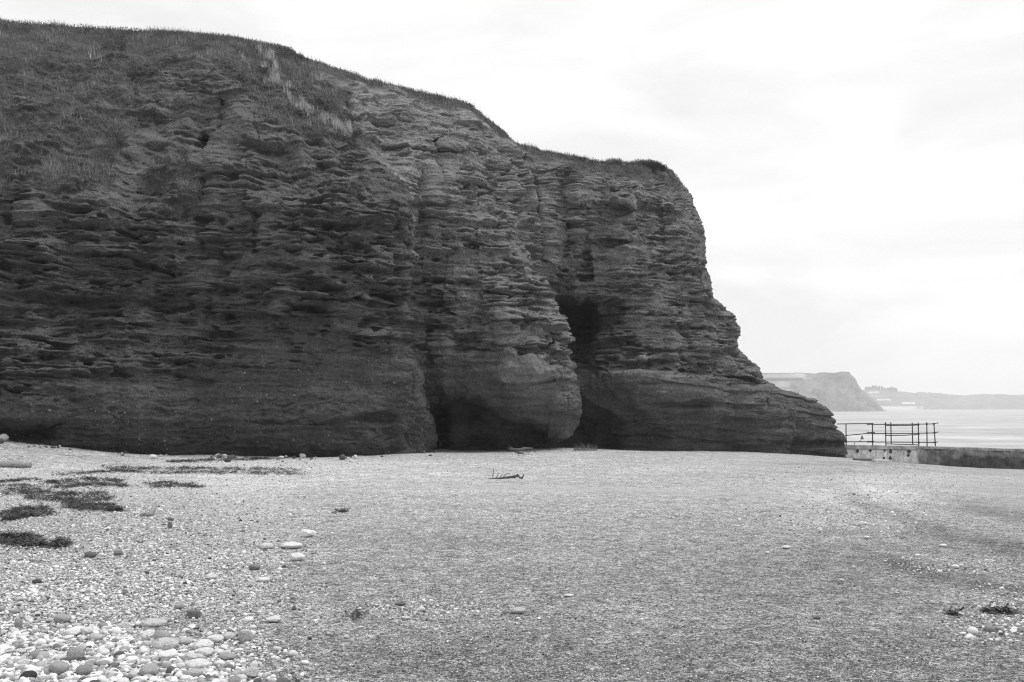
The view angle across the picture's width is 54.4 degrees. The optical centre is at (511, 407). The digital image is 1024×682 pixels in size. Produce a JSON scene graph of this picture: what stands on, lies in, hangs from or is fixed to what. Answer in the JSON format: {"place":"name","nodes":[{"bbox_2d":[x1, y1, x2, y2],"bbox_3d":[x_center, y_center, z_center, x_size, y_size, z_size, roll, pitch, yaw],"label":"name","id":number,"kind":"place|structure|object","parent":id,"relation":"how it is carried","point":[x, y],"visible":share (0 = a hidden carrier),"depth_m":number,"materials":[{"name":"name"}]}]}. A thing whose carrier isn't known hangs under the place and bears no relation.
{"place":"outdoors","nodes":[
{"label":"outdoors","id":0,"kind":"place"},
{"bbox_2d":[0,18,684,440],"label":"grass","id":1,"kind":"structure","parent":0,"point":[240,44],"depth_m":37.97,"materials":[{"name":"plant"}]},
{"bbox_2d":[0,23,847,457],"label":"cliff","id":2,"kind":"structure","parent":0,"point":[342,265],"depth_m":35.01,"materials":[{"name":"stone"}]},
{"bbox_2d":[4,101,45,111],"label":"bush","id":3,"kind":"object","parent":2,"relation":"on","point":[27,108],"visible":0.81,"depth_m":33.58,"materials":[{"name":"grey plant"}]},
{"bbox_2d":[59,233,75,246],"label":"bush","id":4,"kind":"object","parent":2,"relation":"on","point":[65,240],"visible":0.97,"depth_m":31.25,"materials":[{"name":"grey plant"}]},
{"bbox_2d":[101,39,127,49],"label":"bush","id":5,"kind":"object","parent":2,"relation":"on","point":[124,45],"visible":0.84,"depth_m":37.45,"materials":[{"name":"grey plant"}]},
{"bbox_2d":[105,132,127,147],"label":"bush","id":6,"kind":"object","parent":2,"relation":"on","point":[119,139],"visible":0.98,"depth_m":33.54,"materials":[{"name":"grey plant"}]},
{"bbox_2d":[122,65,148,80],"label":"bush","id":7,"kind":"object","parent":2,"relation":"on","point":[134,73],"visible":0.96,"depth_m":36.30,"materials":[{"name":"grey plant"}]},
{"bbox_2d":[143,162,179,195],"bbox_3d":[-11.653,-7.587,33.221,1.305,1.564,0.961,0,0,0],"label":"bush","id":8,"kind":"object","parent":2,"relation":"on","point":[159,178],"visible":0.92,"depth_m":33.11,"materials":[{"name":"grey plant"}]},
{"bbox_2d":[163,56,180,63],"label":"bush","id":9,"kind":"object","parent":2,"relation":"on","point":[171,60],"visible":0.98,"depth_m":36.73,"materials":[{"name":"grey plant"}]},
{"bbox_2d":[171,186,197,217],"bbox_3d":[-10.854,-6.777,33.067,0.957,1.140,0.731,0,0,0],"label":"bush","id":10,"kind":"object","parent":2,"relation":"on","point":[183,206],"visible":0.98,"depth_m":32.99,"materials":[{"name":"grey plant"}]},
{"bbox_2d":[58,39,352,136],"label":"straw grass","id":11,"kind":"structure","parent":2,"relation":"on","point":[337,124],"depth_m":36.84,"materials":[{"name":"plant"}]},
{"bbox_2d":[232,74,246,82],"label":"bush","id":12,"kind":"object","parent":2,"relation":"on","point":[241,78],"visible":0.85,"depth_m":36.58,"materials":[{"name":"grey plant"}]},
{"bbox_2d":[0,234,845,456],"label":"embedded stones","id":13,"kind":"object","parent":2,"relation":"on","point":[49,410],"visible":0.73,"depth_m":32.62,"materials":[{"name":"stone"}]},
{"bbox_2d":[560,154,585,160],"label":"bush","id":14,"kind":"object","parent":2,"relation":"on","point":[573,157],"visible":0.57,"depth_m":46.68,"materials":[{"name":"grey plant"}]},
{"bbox_2d":[634,159,667,171],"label":"bush","id":15,"kind":"object","parent":2,"relation":"on","point":[660,166],"visible":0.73,"depth_m":47.83,"materials":[{"name":"grey plant"}]},
{"bbox_2d":[0,440,1023,681],"bbox_3d":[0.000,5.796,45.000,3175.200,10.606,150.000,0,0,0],"label":"beach","id":16,"kind":"structure","parent":0,"point":[581,494],"depth_m":11.27,"materials":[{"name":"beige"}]},
{"bbox_2d":[0,434,8,440],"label":"stone","id":17,"kind":"object","parent":16,"relation":"on","point":[5,437],"visible":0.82,"depth_m":29.43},
{"bbox_2d":[5,663,13,667],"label":"cobble","id":18,"kind":"object","parent":16,"relation":"on","point":[10,665],"visible":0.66,"depth_m":6.30,"materials":[{"name":"stone"}]},
{"bbox_2d":[5,649,15,652],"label":"cobble","id":19,"kind":"object","parent":16,"relation":"on","point":[10,651],"visible":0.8,"depth_m":6.65,"materials":[{"name":"stone"}]},
{"bbox_2d":[9,609,20,613],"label":"cobble","id":20,"kind":"object","parent":16,"relation":"on","point":[14,611],"visible":0.99,"depth_m":7.87,"materials":[{"name":"stone"}]},
{"bbox_2d":[0,461,31,467],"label":"driftwood log","id":21,"kind":"object","parent":16,"relation":"on","point":[15,464],"visible":1,"depth_m":25.27,"materials":[{"name":"wood"}]},
{"bbox_2d":[14,618,22,627],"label":"stone","id":22,"kind":"object","parent":16,"relation":"on","point":[18,622],"visible":0.99,"depth_m":7.34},
{"bbox_2d":[15,665,24,669],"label":"cobble","id":23,"kind":"object","parent":16,"relation":"on","point":[20,667],"visible":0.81,"depth_m":6.22,"materials":[{"name":"stone"}]},
{"bbox_2d":[0,476,41,482],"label":"seaweed","id":24,"kind":"object","parent":16,"relation":"on","point":[14,479],"visible":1,"depth_m":22.19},
{"bbox_2d":[17,648,25,652],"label":"cobble","id":25,"kind":"object","parent":16,"relation":"on","point":[20,650],"visible":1,"depth_m":6.66,"materials":[{"name":"stone"}]},
{"bbox_2d":[17,659,29,664],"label":"cobble","id":26,"kind":"object","parent":16,"relation":"on","point":[24,661],"visible":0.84,"depth_m":6.40,"materials":[{"name":"stone"}]},
{"bbox_2d":[0,481,48,498],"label":"seaweed","id":27,"kind":"object","parent":16,"relation":"on","point":[17,487],"visible":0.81,"depth_m":20.22,"materials":[{"name":"plant"}]},
{"bbox_2d":[0,526,49,553],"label":"seaweed","id":28,"kind":"object","parent":16,"relation":"on","point":[15,538],"visible":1,"depth_m":11.93,"materials":[{"name":"plant"}]},
{"bbox_2d":[19,670,37,677],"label":"stone","id":29,"kind":"object","parent":16,"relation":"on","point":[30,673],"visible":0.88,"depth_m":6.01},
{"bbox_2d":[0,497,61,523],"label":"seaweed","id":30,"kind":"object","parent":16,"relation":"on","point":[19,514],"visible":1,"depth_m":15.41,"materials":[{"name":"plant"}]},
{"bbox_2d":[38,651,48,656],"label":"cobble","id":31,"kind":"object","parent":16,"relation":"on","point":[44,653],"visible":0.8,"depth_m":6.58,"materials":[{"name":"stone"}]},
{"bbox_2d":[38,676,49,679],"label":"cobble","id":32,"kind":"object","parent":16,"relation":"on","point":[44,677],"visible":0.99,"depth_m":6.00,"materials":[{"name":"stone"}]},
{"bbox_2d":[47,649,58,654],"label":"cobble","id":33,"kind":"object","parent":16,"relation":"on","point":[53,651],"visible":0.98,"depth_m":6.65,"materials":[{"name":"stone"}]},
{"bbox_2d":[53,642,62,647],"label":"cobble","id":34,"kind":"object","parent":16,"relation":"on","point":[57,644],"visible":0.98,"depth_m":6.79,"materials":[{"name":"stone"}]},
{"bbox_2d":[49,661,69,674],"bbox_3d":[-2.813,1.620,6.181,0.121,0.086,0.095,0,0,-6],"label":"stone","id":35,"kind":"object","parent":16,"relation":"on","point":[58,667],"visible":0.91,"depth_m":6.15,"materials":[{"name":"stone"}]},
{"bbox_2d":[45,534,74,549],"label":"seaweed","id":36,"kind":"object","parent":16,"relation":"on","point":[59,543],"visible":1,"depth_m":11.82,"materials":[{"name":"plant"}]},
{"bbox_2d":[54,614,70,622],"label":"stone","id":37,"kind":"object","parent":16,"relation":"on","point":[63,618],"visible":0.97,"depth_m":7.53,"materials":[{"name":"stone"}]},
{"bbox_2d":[16,481,116,512],"bbox_3d":[-8.603,1.617,19.160,1.799,0.152,7.839,0,0,-30],"label":"seaweed","id":38,"kind":"object","parent":16,"relation":"on","point":[70,497],"visible":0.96,"depth_m":18.43,"materials":[{"name":"plant"}]},
{"bbox_2d":[63,628,80,635],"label":"stone","id":39,"kind":"object","parent":16,"relation":"on","point":[73,631],"visible":0.93,"depth_m":7.14,"materials":[{"name":"stone"}]},
{"bbox_2d":[66,646,84,660],"bbox_3d":[-2.863,1.616,6.533,0.112,0.099,0.090,0,0,-6],"label":"stone","id":40,"kind":"object","parent":16,"relation":"on","point":[75,653],"visible":0.97,"depth_m":6.50,"materials":[{"name":"stone"}]},
{"bbox_2d":[76,644,86,649],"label":"cobble","id":41,"kind":"object","parent":16,"relation":"on","point":[83,646],"visible":0.62,"depth_m":6.78,"materials":[{"name":"stone"}]},
{"bbox_2d":[76,665,92,674],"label":"stone","id":42,"kind":"object","parent":16,"relation":"on","point":[84,669],"visible":0.98,"depth_m":6.14,"materials":[{"name":"stone"}]},
{"bbox_2d":[79,675,90,679],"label":"cobble","id":43,"kind":"object","parent":16,"relation":"on","point":[83,677],"visible":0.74,"depth_m":6.01,"materials":[{"name":"stone"}]},
{"bbox_2d":[79,627,92,633],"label":"stone","id":44,"kind":"object","parent":16,"relation":"on","point":[87,630],"visible":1,"depth_m":7.20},
{"bbox_2d":[38,469,134,493],"bbox_3d":[-9.523,1.607,22.056,2.064,0.173,7.469,0,0,-24],"label":"seaweed","id":45,"kind":"object","parent":16,"relation":"on","point":[93,482],"visible":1,"depth_m":21.66,"materials":[{"name":"plant"}]},
{"bbox_2d":[84,551,96,557],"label":"stone","id":46,"kind":"object","parent":16,"relation":"on","point":[90,554],"visible":1,"depth_m":10.96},
{"bbox_2d":[86,651,94,655],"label":"cobble","id":47,"kind":"object","parent":16,"relation":"on","point":[91,653],"visible":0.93,"depth_m":6.61,"materials":[{"name":"stone"}]},
{"bbox_2d":[52,468,134,476],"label":"seaweed","id":48,"kind":"object","parent":16,"relation":"on","point":[100,470],"visible":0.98,"depth_m":24.82,"materials":[{"name":"plant"}]},
{"bbox_2d":[58,496,132,514],"bbox_3d":[-7.412,1.605,17.356,1.048,0.126,5.080,0,0,-28],"label":"seaweed","id":49,"kind":"object","parent":16,"relation":"on","point":[91,505],"visible":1,"depth_m":16.29,"materials":[{"name":"plant"}]},
{"bbox_2d":[88,633,104,640],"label":"stone","id":50,"kind":"object","parent":16,"relation":"on","point":[96,636],"visible":0.98,"depth_m":7.03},
{"bbox_2d":[96,648,108,654],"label":"stone","id":51,"kind":"object","parent":16,"relation":"on","point":[102,651],"visible":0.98,"depth_m":6.65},
{"bbox_2d":[97,622,107,627],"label":"cobble","id":52,"kind":"object","parent":16,"relation":"on","point":[101,624],"visible":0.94,"depth_m":7.44,"materials":[{"name":"stone"}]},
{"bbox_2d":[114,550,122,554],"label":"stone","id":53,"kind":"object","parent":16,"relation":"on","point":[118,552],"visible":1,"depth_m":11.07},
{"bbox_2d":[117,622,129,627],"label":"stone","id":54,"kind":"object","parent":16,"relation":"on","point":[124,624],"visible":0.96,"depth_m":7.42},
{"bbox_2d":[128,670,138,674],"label":"cobble","id":55,"kind":"object","parent":16,"relation":"on","point":[134,672],"visible":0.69,"depth_m":6.07,"materials":[{"name":"stone"}]},
{"bbox_2d":[130,676,142,680],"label":"cobble","id":56,"kind":"object","parent":16,"relation":"on","point":[136,678],"visible":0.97,"depth_m":5.98,"materials":[{"name":"stone"}]},
{"bbox_2d":[141,640,151,645],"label":"cobble","id":57,"kind":"object","parent":16,"relation":"on","point":[146,643],"visible":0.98,"depth_m":6.88,"materials":[{"name":"stone"}]},
{"bbox_2d":[139,629,154,640],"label":"stone","id":58,"kind":"object","parent":16,"relation":"on","point":[147,634],"visible":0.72,"depth_m":7.03,"materials":[{"name":"stone"}]},
{"bbox_2d":[140,503,156,515],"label":"driftwood branch","id":59,"kind":"object","parent":16,"relation":"on","point":[152,510],"visible":0.99,"depth_m":15.30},
{"bbox_2d":[139,663,159,675],"bbox_3d":[-2.228,1.612,6.120,0.122,0.078,0.109,0,0,-6],"label":"stone","id":60,"kind":"object","parent":16,"relation":"on","point":[149,668],"visible":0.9,"depth_m":6.09,"materials":[{"name":"stone"}]},
{"bbox_2d":[148,454,156,458],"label":"stone","id":61,"kind":"object","parent":16,"relation":"on","point":[152,456],"visible":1,"depth_m":29.76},
{"bbox_2d":[140,618,166,627],"bbox_3d":[-2.707,1.625,7.526,0.196,0.065,0.158,0,0,-6],"label":"stone","id":62,"kind":"object","parent":16,"relation":"on","point":[152,622],"visible":0.98,"depth_m":7.47,"materials":[{"name":"stone"}]},
{"bbox_2d":[153,630,170,638],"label":"stone","id":63,"kind":"object","parent":16,"relation":"on","point":[157,634],"visible":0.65,"depth_m":7.00,"materials":[{"name":"stone"}]},
{"bbox_2d":[152,637,178,650],"bbox_3d":[-2.363,1.613,6.781,0.173,0.096,0.143,0,0,-6],"label":"stone","id":64,"kind":"object","parent":16,"relation":"on","point":[164,643],"visible":0.94,"depth_m":6.74,"materials":[{"name":"stone"}]},
{"bbox_2d":[157,650,177,658],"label":"stone","id":65,"kind":"object","parent":16,"relation":"on","point":[169,654],"visible":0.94,"depth_m":6.52,"materials":[{"name":"stone"}]},
{"bbox_2d":[143,473,206,488],"bbox_3d":[-7.466,1.635,21.879,1.265,0.103,5.833,0,0,-22],"label":"seaweed","id":66,"kind":"object","parent":16,"relation":"on","point":[191,484],"visible":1,"depth_m":21.27,"materials":[{"name":"plant"}]},
{"bbox_2d":[174,602,183,608],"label":"stone","id":67,"kind":"object","parent":16,"relation":"on","point":[178,605],"visible":0.99,"depth_m":8.10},
{"bbox_2d":[178,637,193,644],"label":"stone","id":68,"kind":"object","parent":16,"relation":"on","point":[185,640],"visible":0.94,"depth_m":6.95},
{"bbox_2d":[181,653,203,659],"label":"stone","id":69,"kind":"object","parent":16,"relation":"on","point":[189,656],"visible":0.79,"depth_m":6.50,"materials":[{"name":"stone"}]},
{"bbox_2d":[185,668,202,676],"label":"cobble","id":70,"kind":"object","parent":16,"relation":"on","point":[193,672],"visible":0.91,"depth_m":6.11,"materials":[{"name":"stone"}]},
{"bbox_2d":[186,610,201,618],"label":"stone","id":71,"kind":"object","parent":16,"relation":"on","point":[190,614],"visible":1,"depth_m":7.80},
{"bbox_2d":[185,658,209,668],"bbox_3d":[-1.994,1.627,6.313,0.157,0.072,0.131,0,0,-6],"label":"stone","id":72,"kind":"object","parent":16,"relation":"on","point":[198,663],"visible":0.86,"depth_m":6.28,"materials":[{"name":"stone"}]},
{"bbox_2d":[191,639,213,649],"bbox_3d":[-2.119,1.624,6.823,0.137,0.071,0.132,0,0,17],"label":"stone","id":73,"kind":"object","parent":16,"relation":"on","point":[199,643],"visible":0.81,"depth_m":6.79,"materials":[{"name":"stone"}]},
{"bbox_2d":[194,647,213,655],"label":"stone","id":74,"kind":"object","parent":16,"relation":"on","point":[206,651],"visible":0.81,"depth_m":6.62,"materials":[{"name":"stone"}]},
{"bbox_2d":[97,460,312,480],"bbox_3d":[-7.903,1.586,26.151,5.130,0.245,8.957,0,0,-31],"label":"seaweed","id":75,"kind":"object","parent":16,"relation":"on","point":[199,471],"visible":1,"depth_m":25.89,"materials":[{"name":"plant"}]},
{"bbox_2d":[205,573,216,579],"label":"stone","id":76,"kind":"object","parent":16,"relation":"on","point":[209,576],"visible":0.96,"depth_m":9.41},
{"bbox_2d":[165,455,264,463],"bbox_3d":[-9.055,1.566,30.356,1.887,0.155,4.239,0,0,28],"label":"seaweed","id":77,"kind":"object","parent":16,"relation":"on","point":[190,460],"visible":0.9,"depth_m":30.07,"materials":[{"name":"plant"}]},
{"bbox_2d":[207,634,223,642],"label":"stone","id":78,"kind":"object","parent":16,"relation":"on","point":[216,638],"visible":0.86,"depth_m":7.00,"materials":[{"name":"stone"}]},
{"bbox_2d":[218,652,237,659],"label":"stone","id":79,"kind":"object","parent":16,"relation":"on","point":[227,656],"visible":1,"depth_m":6.56,"materials":[{"name":"stone"}]},
{"bbox_2d":[223,663,232,667],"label":"cobble","id":80,"kind":"object","parent":16,"relation":"on","point":[227,665],"visible":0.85,"depth_m":6.30,"materials":[{"name":"stone"}]},
{"bbox_2d":[223,632,234,639],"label":"stone","id":81,"kind":"object","parent":16,"relation":"on","point":[229,635],"visible":1,"depth_m":7.07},
{"bbox_2d":[237,629,253,640],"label":"stone","id":82,"kind":"object","parent":16,"relation":"on","point":[246,635],"visible":1,"depth_m":7.06,"materials":[{"name":"stone"}]},
{"bbox_2d":[241,666,258,677],"bbox_3d":[-1.614,1.634,6.142,0.102,0.075,0.104,-5,-3,0],"label":"cobble","id":83,"kind":"object","parent":16,"relation":"on","point":[251,672],"visible":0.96,"depth_m":6.11,"materials":[{"name":"stone"}]},
{"bbox_2d":[249,564,259,569],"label":"stone","id":84,"kind":"object","parent":16,"relation":"on","point":[254,566],"visible":1,"depth_m":10.15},
{"bbox_2d":[258,577,269,581],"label":"stone","id":85,"kind":"object","parent":16,"relation":"on","point":[263,579],"visible":0.98,"depth_m":9.40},
{"bbox_2d":[241,456,288,460],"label":"seaweed","id":86,"kind":"object","parent":16,"relation":"on","point":[263,458],"visible":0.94,"depth_m":31.44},
{"bbox_2d":[260,543,273,548],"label":"stone","id":87,"kind":"object","parent":16,"relation":"on","point":[266,545],"visible":1,"depth_m":11.54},
{"bbox_2d":[0,438,535,465],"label":"rubble","id":88,"kind":"object","parent":16,"relation":"on","point":[301,455],"visible":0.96,"depth_m":31.52,"materials":[{"name":"stone"}]},
{"bbox_2d":[266,615,280,621],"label":"stone","id":89,"kind":"object","parent":16,"relation":"on","point":[275,618],"visible":1,"depth_m":7.63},
{"bbox_2d":[280,542,301,547],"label":"stone","id":90,"kind":"object","parent":16,"relation":"on","point":[291,545],"visible":1,"depth_m":11.61,"materials":[{"name":"stone"}]},
{"bbox_2d":[290,552,304,560],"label":"stone","id":91,"kind":"object","parent":16,"relation":"on","point":[298,556],"visible":1,"depth_m":10.65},
{"bbox_2d":[297,529,315,536],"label":"stone","id":92,"kind":"object","parent":16,"relation":"on","point":[306,533],"visible":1,"depth_m":12.52,"materials":[{"name":"stone"}]},
{"bbox_2d":[331,508,349,512],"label":"seaweed","id":93,"kind":"object","parent":16,"relation":"on","point":[342,510],"visible":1,"depth_m":15.67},
{"bbox_2d":[345,606,369,620],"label":"seaweed","id":94,"kind":"object","parent":16,"relation":"on","point":[357,613],"visible":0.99,"depth_m":7.84,"materials":[{"name":"plant"}]},
{"bbox_2d":[395,601,405,605],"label":"stone","id":95,"kind":"object","parent":16,"relation":"on","point":[400,603],"visible":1,"depth_m":8.32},
{"bbox_2d":[488,468,519,478],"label":"driftwood branch","id":96,"kind":"object","parent":16,"relation":"on","point":[506,477],"visible":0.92,"depth_m":24.84,"materials":[{"name":"grey wood"}]},
{"bbox_2d":[0,491,1023,681],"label":"pebbles","id":97,"kind":"object","parent":16,"relation":"on","point":[167,670],"visible":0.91,"depth_m":7.69,"materials":[{"name":"stone"}]},
{"bbox_2d":[0,457,1023,681],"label":"shingle","id":98,"kind":"object","parent":16,"relation":"on","point":[203,581],"visible":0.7,"depth_m":10.57,"materials":[{"name":"gravel"}]},
{"bbox_2d":[510,607,525,613],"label":"stone","id":99,"kind":"object","parent":16,"relation":"on","point":[517,610],"visible":1,"depth_m":7.94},
{"bbox_2d":[506,445,531,450],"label":"driftwood branch","id":100,"kind":"object","parent":16,"relation":"on","point":[515,449],"visible":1,"depth_m":39.14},
{"bbox_2d":[852,458,872,460],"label":"footing","id":101,"kind":"object","parent":16,"relation":"on","point":[864,459],"visible":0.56,"depth_m":43.38,"materials":[{"name":"concrete"}]},
{"bbox_2d":[871,459,889,462],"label":"footing","id":102,"kind":"object","parent":16,"relation":"on","point":[881,461],"visible":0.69,"depth_m":41.55,"materials":[{"name":"concrete"}]},
{"bbox_2d":[845,445,918,463],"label":"sea wall","id":103,"kind":"structure","parent":16,"relation":"on","point":[900,453],"depth_m":52.03,"materials":[{"name":"concrete"}]},
{"bbox_2d":[840,422,938,445],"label":"railing","id":104,"kind":"object","parent":103,"relation":"on","point":[891,433],"visible":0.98,"depth_m":51.90,"materials":[{"name":"metal"}]},
{"bbox_2d":[942,604,964,615],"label":"seaweed","id":105,"kind":"object","parent":16,"relation":"on","point":[951,611],"visible":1,"depth_m":8.16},
{"bbox_2d":[919,446,1023,469],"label":"sea wall","id":106,"kind":"structure","parent":16,"relation":"on","point":[994,458],"depth_m":49.31,"materials":[{"name":"concrete"}]},
{"bbox_2d":[978,603,1022,615],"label":"seaweed","id":107,"kind":"object","parent":16,"relation":"on","point":[988,608],"visible":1,"depth_m":8.30,"materials":[{"name":"plant"}]},
{"bbox_2d":[0,0,1023,394],"label":"sky","id":108,"kind":"structure","parent":0,"point":[852,170],"materials":[{"name":"white"}]},
{"bbox_2d":[573,442,596,450],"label":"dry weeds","id":109,"kind":"object","parent":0,"point":[588,449],"visible":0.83,"depth_m":39.19,"materials":[{"name":"grey plant"}]},
{"bbox_2d":[762,372,885,411],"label":"headland","id":110,"kind":"structure","parent":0,"point":[838,392],"depth_m":1123.71,"materials":[{"name":"stone"}]},
{"bbox_2d":[831,410,1023,447],"bbox_3d":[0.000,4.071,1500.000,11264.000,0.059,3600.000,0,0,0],"label":"sea","id":111,"kind":"structure","parent":0,"point":[984,428],"depth_m":206.13,"materials":[{"name":"liquid"}]},
{"bbox_2d":[862,390,1023,409],"bbox_3d":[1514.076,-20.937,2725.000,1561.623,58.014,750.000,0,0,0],"label":"shore","id":112,"kind":"structure","parent":0,"point":[891,400],"depth_m":2492.00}
]}

